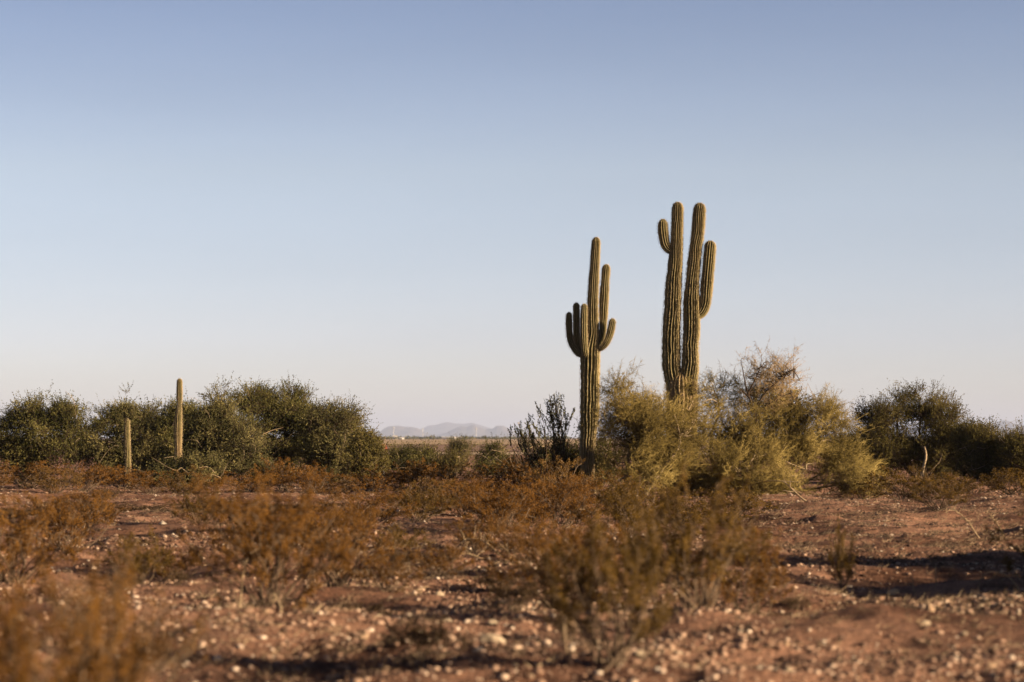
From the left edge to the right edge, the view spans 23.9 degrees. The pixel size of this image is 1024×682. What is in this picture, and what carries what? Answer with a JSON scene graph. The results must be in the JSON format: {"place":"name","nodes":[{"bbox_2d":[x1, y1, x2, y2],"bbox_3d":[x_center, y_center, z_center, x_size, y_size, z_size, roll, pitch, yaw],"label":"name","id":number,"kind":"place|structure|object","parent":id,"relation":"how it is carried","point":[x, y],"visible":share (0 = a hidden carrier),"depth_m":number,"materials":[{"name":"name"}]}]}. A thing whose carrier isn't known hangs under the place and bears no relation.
{"place":"outdoors","nodes":[
{"label":"outdoors","id":0,"kind":"place"},
{"bbox_2d":[41,445,827,450],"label":"ploughed field","id":1,"kind":"structure","parent":0,"point":[474,447],"depth_m":355.97,"materials":[{"name":"brown soil"}]},
{"bbox_2d":[421,422,490,434],"bbox_3d":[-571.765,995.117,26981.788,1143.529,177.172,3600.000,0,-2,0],"label":"mountains","id":2,"kind":"structure","parent":0,"point":[441,428],"depth_m":26692.27,"materials":[{"name":"grey stone"}]},
{"bbox_2d":[378,425,540,437],"bbox_3d":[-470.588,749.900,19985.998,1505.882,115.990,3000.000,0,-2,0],"label":"hills","id":3,"kind":"structure","parent":0,"point":[402,431],"depth_m":19565.54,"materials":[{"name":"grey stone"}]},
{"bbox_2d":[39,439,890,444],"bbox_3d":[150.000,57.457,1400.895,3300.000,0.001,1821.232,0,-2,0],"label":"stubble field","id":4,"kind":"structure","parent":0,"point":[418,441],"depth_m":906.97,"materials":[{"name":"beige plant"}]},
{"bbox_2d":[0,444,1023,681],"bbox_3d":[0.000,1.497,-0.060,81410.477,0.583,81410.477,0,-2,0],"label":"ground","id":5,"kind":"structure","parent":0,"point":[904,632],"depth_m":21.49,"materials":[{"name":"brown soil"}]},
{"bbox_2d":[0,458,64,487],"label":"creosote bush","id":6,"kind":"object","parent":5,"relation":"on","point":[4,468],"visible":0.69,"depth_m":66.61,"materials":[{"name":"brown plant"}]},
{"bbox_2d":[0,488,89,584],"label":"creosote bush","id":7,"kind":"object","parent":5,"relation":"on","point":[19,544],"visible":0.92,"depth_m":23.84,"materials":[{"name":"brown plant"}]},
{"bbox_2d":[18,465,89,493],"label":"creosote bush","id":8,"kind":"object","parent":5,"relation":"on","point":[51,481],"visible":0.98,"depth_m":61.85,"materials":[{"name":"brown plant"}]},
{"bbox_2d":[0,382,120,483],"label":"mesquite tree","id":9,"kind":"object","parent":5,"relation":"on","point":[57,422],"visible":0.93,"depth_m":81.20,"materials":[{"name":"green plant"}]},
{"bbox_2d":[1,487,131,551],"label":"creosote bush","id":10,"kind":"object","parent":5,"relation":"on","point":[79,520],"visible":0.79,"depth_m":32.76,"materials":[{"name":"brown plant"}]},
{"bbox_2d":[51,459,120,491],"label":"creosote bush","id":11,"kind":"object","parent":5,"relation":"on","point":[104,472],"visible":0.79,"depth_m":65.62,"materials":[{"name":"brown plant"}]},
{"bbox_2d":[43,487,128,523],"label":"creosote bush","id":12,"kind":"object","parent":5,"relation":"on","point":[81,495],"visible":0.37,"depth_m":38.88,"materials":[{"name":"brown plant"}]},
{"bbox_2d":[0,544,177,681],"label":"creosote bush","id":13,"kind":"object","parent":5,"relation":"on","point":[23,643],"visible":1,"depth_m":10.05,"materials":[{"name":"brown plant"}]},
{"bbox_2d":[0,532,211,681],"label":"creosote bush","id":14,"kind":"object","parent":5,"relation":"on","point":[112,589],"visible":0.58,"depth_m":12.91,"materials":[{"name":"brown plant"}]},
{"bbox_2d":[60,381,174,482],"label":"mesquite tree","id":15,"kind":"object","parent":5,"relation":"on","point":[110,453],"visible":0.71,"depth_m":85.41,"materials":[{"name":"green plant"}]},
{"bbox_2d":[79,462,175,489],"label":"creosote bush","id":16,"kind":"object","parent":5,"relation":"on","point":[144,475],"visible":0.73,"depth_m":68.27,"materials":[{"name":"brown plant"}]},
{"bbox_2d":[123,418,131,483],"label":"saguaro cactus","id":17,"kind":"object","parent":5,"relation":"on","point":[127,438],"visible":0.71,"depth_m":73.88,"materials":[{"name":"green plant"}]},
{"bbox_2d":[87,524,175,583],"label":"creosote bush","id":18,"kind":"object","parent":5,"relation":"on","point":[147,560],"visible":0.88,"depth_m":25.85,"materials":[{"name":"brown plant"}]},
{"bbox_2d":[123,476,177,493],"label":"creosote bush","id":19,"kind":"object","parent":5,"relation":"on","point":[143,482],"visible":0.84,"depth_m":65.61,"materials":[{"name":"brown plant"}]},
{"bbox_2d":[123,544,211,581],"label":"creosote bush","id":20,"kind":"object","parent":5,"relation":"on","point":[181,564],"visible":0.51,"depth_m":28.80,"materials":[{"name":"brown plant"}]},
{"bbox_2d":[134,386,209,471],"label":"mesquite tree","id":21,"kind":"object","parent":5,"relation":"on","point":[168,422],"visible":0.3,"depth_m":96.32,"materials":[{"name":"green plant"}]},
{"bbox_2d":[163,568,189,585],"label":"creosote bush","id":22,"kind":"object","parent":5,"relation":"on","point":[178,575],"visible":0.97,"depth_m":23.51,"materials":[{"name":"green plant"}]},
{"bbox_2d":[173,378,182,466],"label":"saguaro cactus","id":23,"kind":"object","parent":5,"relation":"on","point":[177,433],"visible":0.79,"depth_m":77.40,"materials":[{"name":"green plant"}]},
{"bbox_2d":[145,469,218,494],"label":"creosote bush","id":24,"kind":"object","parent":5,"relation":"on","point":[180,488],"visible":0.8,"depth_m":62.74,"materials":[{"name":"brown plant"}]},
{"bbox_2d":[132,445,233,486],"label":"desert shrub","id":25,"kind":"object","parent":5,"relation":"on","point":[210,463],"visible":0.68,"depth_m":75.66,"materials":[{"name":"green plant"}]},
{"bbox_2d":[170,485,238,523],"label":"creosote bush","id":26,"kind":"object","parent":5,"relation":"on","point":[187,503],"visible":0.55,"depth_m":37.78,"materials":[{"name":"brown plant"}]},
{"bbox_2d":[165,371,287,484],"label":"mesquite tree","id":27,"kind":"object","parent":5,"relation":"on","point":[219,427],"visible":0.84,"depth_m":79.17,"materials":[{"name":"green plant"}]},
{"bbox_2d":[192,496,277,532],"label":"creosote bush","id":28,"kind":"object","parent":5,"relation":"on","point":[212,518],"visible":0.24,"depth_m":35.93,"materials":[{"name":"brown plant"}]},
{"bbox_2d":[199,469,297,492],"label":"creosote bush","id":29,"kind":"object","parent":5,"relation":"on","point":[244,482],"visible":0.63,"depth_m":61.77,"materials":[{"name":"brown plant"}]},
{"bbox_2d":[184,496,336,577],"bbox_3d":[-2.924,2.344,28.866,1.629,0.982,1.737,-2,-3,43],"label":"creosote bush","id":30,"kind":"object","parent":5,"relation":"on","point":[255,530],"visible":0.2,"depth_m":28.80,"materials":[{"name":"brown plant"}]},
{"bbox_2d":[163,461,365,611],"bbox_3d":[-1.927,1.555,18.607,1.217,1.277,1.496,1,-3,-30],"label":"creosote bush","id":31,"kind":"object","parent":5,"relation":"on","point":[279,545],"visible":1,"depth_m":18.58,"materials":[{"name":"brown plant"}]},
{"bbox_2d":[229,371,335,479],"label":"mesquite tree","id":32,"kind":"object","parent":5,"relation":"on","point":[282,415],"visible":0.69,"depth_m":84.34,"materials":[{"name":"green plant"}]},
{"bbox_2d":[250,456,321,490],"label":"creosote bush","id":33,"kind":"object","parent":5,"relation":"on","point":[281,470],"visible":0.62,"depth_m":64.55,"materials":[{"name":"brown plant"}]},
{"bbox_2d":[261,503,359,544],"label":"creosote bush","id":34,"kind":"object","parent":5,"relation":"on","point":[340,516],"visible":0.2,"depth_m":33.73,"materials":[{"name":"brown plant"}]},
{"bbox_2d":[282,467,354,493],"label":"creosote bush","id":35,"kind":"object","parent":5,"relation":"on","point":[320,479],"visible":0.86,"depth_m":61.96,"materials":[{"name":"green plant"}]},
{"bbox_2d":[287,389,382,482],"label":"mesquite tree","id":36,"kind":"object","parent":5,"relation":"on","point":[324,448],"visible":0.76,"depth_m":81.33,"materials":[{"name":"green plant"}]},
{"bbox_2d":[303,472,387,493],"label":"creosote bush","id":37,"kind":"object","parent":5,"relation":"on","point":[348,489],"visible":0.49,"depth_m":65.47,"materials":[{"name":"brown plant"}]},
{"bbox_2d":[283,496,408,587],"bbox_3d":[-1.714,2.004,23.969,1.274,0.952,1.195,-1,-2,13],"label":"creosote bush","id":38,"kind":"object","parent":5,"relation":"on","point":[364,535],"visible":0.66,"depth_m":23.95,"materials":[{"name":"brown plant"}]},
{"bbox_2d":[303,482,417,524],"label":"creosote bush","id":39,"kind":"object","parent":5,"relation":"on","point":[378,501],"visible":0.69,"depth_m":39.78,"materials":[{"name":"brown plant"}]},
{"bbox_2d":[336,600,392,614],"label":"creosote bush","id":40,"kind":"object","parent":5,"relation":"on","point":[371,608],"visible":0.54,"depth_m":19.84,"materials":[{"name":"brown plant"}]},
{"bbox_2d":[336,420,402,481],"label":"desert shrub","id":41,"kind":"object","parent":5,"relation":"on","point":[368,452],"visible":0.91,"depth_m":75.32,"materials":[{"name":"green plant"}]},
{"bbox_2d":[338,464,408,492],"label":"creosote bush","id":42,"kind":"object","parent":5,"relation":"on","point":[376,479],"visible":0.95,"depth_m":61.86,"materials":[{"name":"brown plant"}]},
{"bbox_2d":[350,549,427,593],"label":"creosote bush","id":43,"kind":"object","parent":5,"relation":"on","point":[391,570],"visible":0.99,"depth_m":23.86,"materials":[{"name":"brown plant"}]},
{"bbox_2d":[371,519,435,547],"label":"creosote bush","id":44,"kind":"object","parent":5,"relation":"on","point":[401,533],"visible":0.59,"depth_m":32.92,"materials":[{"name":"brown plant"}]},
{"bbox_2d":[385,432,446,473],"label":"desert shrub","id":45,"kind":"object","parent":5,"relation":"on","point":[398,457],"visible":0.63,"depth_m":99.50,"materials":[{"name":"green plant"}]},
{"bbox_2d":[386,457,454,495],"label":"creosote bush","id":46,"kind":"object","parent":5,"relation":"on","point":[414,472],"visible":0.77,"depth_m":63.58,"materials":[{"name":"brown plant"}]},
{"bbox_2d":[385,480,462,522],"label":"creosote bush","id":47,"kind":"object","parent":5,"relation":"on","point":[431,499],"visible":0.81,"depth_m":43.80,"materials":[{"name":"brown plant"}]},
{"bbox_2d":[379,612,477,659],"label":"creosote bush","id":48,"kind":"object","parent":5,"relation":"on","point":[414,634],"visible":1,"depth_m":15.76,"materials":[{"name":"brown plant"}]},
{"bbox_2d":[387,476,483,512],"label":"creosote bush","id":49,"kind":"object","parent":5,"relation":"on","point":[421,484],"visible":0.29,"depth_m":48.65,"materials":[{"name":"brown plant"}]},
{"bbox_2d":[405,441,475,476],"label":"desert shrub","id":50,"kind":"object","parent":5,"relation":"on","point":[448,458],"visible":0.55,"depth_m":95.34,"materials":[{"name":"green plant"}]},
{"bbox_2d":[404,543,482,576],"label":"creosote bush","id":51,"kind":"object","parent":5,"relation":"on","point":[455,552],"visible":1,"depth_m":26.95,"materials":[{"name":"brown plant"}]},
{"bbox_2d":[424,460,493,484],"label":"creosote bush","id":52,"kind":"object","parent":5,"relation":"on","point":[453,474],"visible":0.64,"depth_m":67.40,"materials":[{"name":"brown plant"}]},
{"bbox_2d":[441,433,484,462],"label":"desert shrub","id":53,"kind":"object","parent":5,"relation":"on","point":[462,444],"visible":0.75,"depth_m":129.69,"materials":[{"name":"green plant"}]},
{"bbox_2d":[434,477,495,516],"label":"creosote bush","id":54,"kind":"object","parent":5,"relation":"on","point":[445,490],"visible":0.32,"depth_m":46.92,"materials":[{"name":"brown plant"}]},
{"bbox_2d":[442,515,505,552],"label":"creosote bush","id":55,"kind":"object","parent":5,"relation":"on","point":[468,536],"visible":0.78,"depth_m":30.83,"materials":[{"name":"brown plant"}]},
{"bbox_2d":[445,472,508,493],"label":"creosote bush","id":56,"kind":"object","parent":5,"relation":"on","point":[484,480],"visible":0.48,"depth_m":63.91,"materials":[{"name":"brown plant"}]},
{"bbox_2d":[464,572,508,590],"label":"creosote bush","id":57,"kind":"object","parent":5,"relation":"on","point":[481,581],"visible":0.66,"depth_m":25.88,"materials":[{"name":"brown plant"}]},
{"bbox_2d":[463,432,511,475],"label":"desert shrub","id":58,"kind":"object","parent":5,"relation":"on","point":[489,457],"visible":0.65,"depth_m":97.61,"materials":[{"name":"green plant"}]},
{"bbox_2d":[432,478,549,531],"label":"creosote bush","id":59,"kind":"object","parent":5,"relation":"on","point":[497,504],"visible":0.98,"depth_m":35.74,"materials":[{"name":"brown plant"}]},
{"bbox_2d":[462,455,553,487],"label":"creosote bush","id":60,"kind":"object","parent":5,"relation":"on","point":[497,470],"visible":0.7,"depth_m":67.47,"materials":[{"name":"brown plant"}]},
{"bbox_2d":[479,573,547,611],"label":"creosote bush","id":61,"kind":"object","parent":5,"relation":"on","point":[530,590],"visible":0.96,"depth_m":19.70,"materials":[{"name":"plant"}]},
{"bbox_2d":[476,491,554,525],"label":"creosote bush","id":62,"kind":"object","parent":5,"relation":"on","point":[515,511],"visible":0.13,"depth_m":41.92,"materials":[{"name":"brown plant"}]},
{"bbox_2d":[479,514,568,562],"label":"creosote bush","id":63,"kind":"object","parent":5,"relation":"on","point":[516,535],"visible":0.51,"depth_m":29.93,"materials":[{"name":"brown plant"}]},
{"bbox_2d":[478,474,580,524],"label":"creosote bush","id":64,"kind":"object","parent":5,"relation":"on","point":[541,504],"visible":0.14,"depth_m":43.86,"materials":[{"name":"brown plant"}]},
{"bbox_2d":[491,436,572,476],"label":"desert shrub","id":65,"kind":"object","parent":5,"relation":"on","point":[508,461],"visible":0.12,"depth_m":91.94,"materials":[{"name":"green plant"}]},
{"bbox_2d":[502,467,569,495],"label":"creosote bush","id":66,"kind":"object","parent":5,"relation":"on","point":[518,478],"visible":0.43,"depth_m":62.91,"materials":[{"name":"brown plant"}]},
{"bbox_2d":[508,391,579,488],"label":"desert shrub","id":67,"kind":"object","parent":5,"relation":"on","point":[558,446],"visible":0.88,"depth_m":68.88,"materials":[{"name":"green plant"}]},
{"bbox_2d":[472,516,631,609],"bbox_3d":[0.327,1.947,20.895,1.030,0.929,1.265,2,-3,-37],"label":"creosote bush","id":68,"kind":"object","parent":5,"relation":"on","point":[546,545],"visible":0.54,"depth_m":20.91,"materials":[{"name":"brown plant"}]},
{"bbox_2d":[500,470,604,528],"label":"creosote bush","id":69,"kind":"object","parent":5,"relation":"on","point":[571,499],"visible":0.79,"depth_m":37.81,"materials":[{"name":"brown plant"}]},
{"bbox_2d":[520,454,606,499],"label":"creosote bush","id":70,"kind":"object","parent":5,"relation":"on","point":[565,469],"visible":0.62,"depth_m":58.11,"materials":[{"name":"brown plant"}]},
{"bbox_2d":[541,606,603,641],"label":"creosote bush","id":71,"kind":"object","parent":5,"relation":"on","point":[559,627],"visible":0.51,"depth_m":17.13,"materials":[{"name":"plant"}]},
{"bbox_2d":[540,485,609,524],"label":"creosote bush","id":72,"kind":"object","parent":5,"relation":"on","point":[573,503],"visible":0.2,"depth_m":43.83,"materials":[{"name":"brown plant"}]},
{"bbox_2d":[538,432,626,484],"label":"desert shrub","id":73,"kind":"object","parent":5,"relation":"on","point":[596,451],"visible":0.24,"depth_m":69.33,"materials":[{"name":"green plant"}]},
{"bbox_2d":[526,515,642,582],"bbox_3d":[0.866,2.339,26.882,1.195,0.802,1.274,-2,-3,41],"label":"creosote bush","id":74,"kind":"object","parent":5,"relation":"on","point":[565,531],"visible":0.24,"depth_m":26.85,"materials":[{"name":"brown plant"}]},
{"bbox_2d":[565,237,616,492],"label":"saguaro cactus","id":75,"kind":"object","parent":5,"relation":"on","point":[589,338],"visible":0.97,"depth_m":66.93,"materials":[{"name":"green plant"}]},
{"bbox_2d":[548,470,649,503],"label":"creosote bush","id":76,"kind":"object","parent":5,"relation":"on","point":[594,484],"visible":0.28,"depth_m":54.51,"materials":[{"name":"brown plant"}]},
{"bbox_2d":[514,490,684,671],"bbox_3d":[0.566,1.481,14.951,1.039,1.135,1.125,0,-2,-7],"label":"creosote bush","id":77,"kind":"object","parent":5,"relation":"on","point":[636,579],"visible":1,"depth_m":14.97,"materials":[{"name":"brown plant"}]},
{"bbox_2d":[571,466,676,539],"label":"creosote bush","id":78,"kind":"object","parent":5,"relation":"on","point":[626,505],"visible":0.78,"depth_m":32.73,"materials":[{"name":"brown plant"}]},
{"bbox_2d":[593,482,696,517],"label":"creosote bush","id":79,"kind":"object","parent":5,"relation":"on","point":[650,499],"visible":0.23,"depth_m":45.90,"materials":[{"name":"brown plant"}]},
{"bbox_2d":[569,358,732,497],"bbox_3d":[3.434,2.213,60.051,4.002,3.833,3.194,-1,-2,14],"label":"palo verde tree","id":80,"kind":"object","parent":5,"relation":"on","point":[644,422],"visible":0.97,"depth_m":59.77,"materials":[{"name":"green plant"}]},
{"bbox_2d":[605,516,698,586],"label":"creosote bush","id":81,"kind":"object","parent":5,"relation":"on","point":[674,580],"visible":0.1,"depth_m":24.92,"materials":[{"name":"brown plant"}]},
{"bbox_2d":[591,502,751,529],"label":"creosote bush","id":82,"kind":"object","parent":5,"relation":"on","point":[684,513],"visible":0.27,"depth_m":41.05,"materials":[{"name":"brown plant"}]},
{"bbox_2d":[656,201,716,486],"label":"saguaro cactus","id":83,"kind":"object","parent":5,"relation":"on","point":[695,306],"visible":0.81,"depth_m":67.47,"materials":[{"name":"green plant"}]},
{"bbox_2d":[605,450,775,609],"bbox_3d":[1.355,1.458,18.480,1.459,1.305,0.947,1,-3,-33],"label":"creosote bush","id":84,"kind":"object","parent":5,"relation":"on","point":[725,545],"visible":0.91,"depth_m":18.40,"materials":[{"name":"brown plant"}]},
{"bbox_2d":[672,487,780,521],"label":"creosote bush","id":85,"kind":"object","parent":5,"relation":"on","point":[750,498],"visible":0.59,"depth_m":43.89,"materials":[{"name":"brown plant"}]},
{"bbox_2d":[677,520,796,613],"bbox_3d":[1.913,1.994,20.490,1.150,0.987,0.936,0,-2,-9],"label":"creosote bush","id":86,"kind":"object","parent":5,"relation":"on","point":[755,579],"visible":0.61,"depth_m":20.36,"materials":[{"name":"brown plant"}]},
{"bbox_2d":[647,336,896,498],"bbox_3d":[6.667,2.126,62.776,7.002,4.663,5.238,0,-2,0],"label":"palo verde tree","id":87,"kind":"object","parent":5,"relation":"on","point":[789,435],"visible":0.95,"depth_m":62.76,"materials":[{"name":"green plant"}]},
{"bbox_2d":[759,383,824,494],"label":"desert shrub","id":88,"kind":"object","parent":5,"relation":"on","point":[796,402],"visible":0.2,"depth_m":64.32,"materials":[{"name":"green plant"}]},
{"bbox_2d":[777,594,815,608],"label":"creosote bush","id":89,"kind":"object","parent":5,"relation":"on","point":[792,602],"visible":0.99,"depth_m":22.03,"materials":[{"name":"brown plant"}]},
{"bbox_2d":[824,514,858,593],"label":"creosote bush","id":90,"kind":"object","parent":5,"relation":"on","point":[842,560],"visible":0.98,"depth_m":24.90,"materials":[{"name":"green plant"}]},
{"bbox_2d":[831,479,901,499],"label":"creosote bush","id":91,"kind":"object","parent":5,"relation":"on","point":[876,492],"visible":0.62,"depth_m":61.73,"materials":[{"name":"brown plant"}]},
{"bbox_2d":[853,460,947,498],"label":"creosote bush","id":92,"kind":"object","parent":5,"relation":"on","point":[883,479],"visible":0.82,"depth_m":59.13,"materials":[{"name":"brown plant"}]},
{"bbox_2d":[834,375,988,480],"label":"mesquite tree","id":93,"kind":"object","parent":5,"relation":"on","point":[901,449],"visible":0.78,"depth_m":83.58,"materials":[{"name":"green plant"}]},
{"bbox_2d":[891,476,972,511],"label":"creosote bush","id":94,"kind":"object","parent":5,"relation":"on","point":[952,492],"visible":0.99,"depth_m":44.95,"materials":[{"name":"brown plant"}]},
{"bbox_2d":[905,471,972,495],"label":"creosote bush","id":95,"kind":"object","parent":5,"relation":"on","point":[947,481],"visible":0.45,"depth_m":63.52,"materials":[{"name":"brown plant"}]},
{"bbox_2d":[935,412,1023,481],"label":"mesquite tree","id":96,"kind":"object","parent":5,"relation":"on","point":[973,443],"visible":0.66,"depth_m":79.45,"materials":[{"name":"green plant"}]},
{"bbox_2d":[952,476,1013,495],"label":"creosote bush","id":97,"kind":"object","parent":5,"relation":"on","point":[967,487],"visible":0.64,"depth_m":59.91,"materials":[{"name":"brown plant"}]},
{"bbox_2d":[978,466,1023,495],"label":"creosote bush","id":98,"kind":"object","parent":5,"relation":"on","point":[1001,482],"visible":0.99,"depth_m":58.20,"materials":[{"name":"brown plant"}]},
{"bbox_2d":[981,415,1023,481],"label":"mesquite tree","id":99,"kind":"object","parent":5,"relation":"on","point":[1012,454],"visible":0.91,"depth_m":77.67,"materials":[{"name":"green plant"}]},
{"bbox_2d":[981,494,1023,579],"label":"creosote bush","id":100,"kind":"object","parent":5,"relation":"on","point":[1008,563],"visible":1,"depth_m":25.04,"materials":[{"name":"brown plant"}]},
{"bbox_2d":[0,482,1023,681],"bbox_3d":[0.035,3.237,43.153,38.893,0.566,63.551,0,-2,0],"label":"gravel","id":101,"kind":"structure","parent":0,"point":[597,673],"depth_m":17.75,"materials":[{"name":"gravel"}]},
{"bbox_2d":[0,0,1023,437],"label":"sky","id":102,"kind":"structure","parent":0,"point":[400,205],"materials":[{"name":"blue"}]},
{"bbox_2d":[814,419,1023,436],"bbox_3d":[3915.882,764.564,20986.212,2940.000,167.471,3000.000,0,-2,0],"label":"mountains","id":103,"kind":"structure","parent":0,"point":[1010,426],"depth_m":20738.09,"materials":[{"name":"grey stone"}]},
{"label":"far field","id":104,"kind":"structure","parent":0,"visible":0},
{"bbox_2d":[381,433,910,438],"bbox_3d":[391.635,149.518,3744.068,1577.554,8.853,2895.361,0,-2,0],"label":"trees","id":105,"kind":"object","parent":104,"relation":"on","point":[437,437],"visible":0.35,"depth_m":2495.82,"materials":[{"name":"green plant"}]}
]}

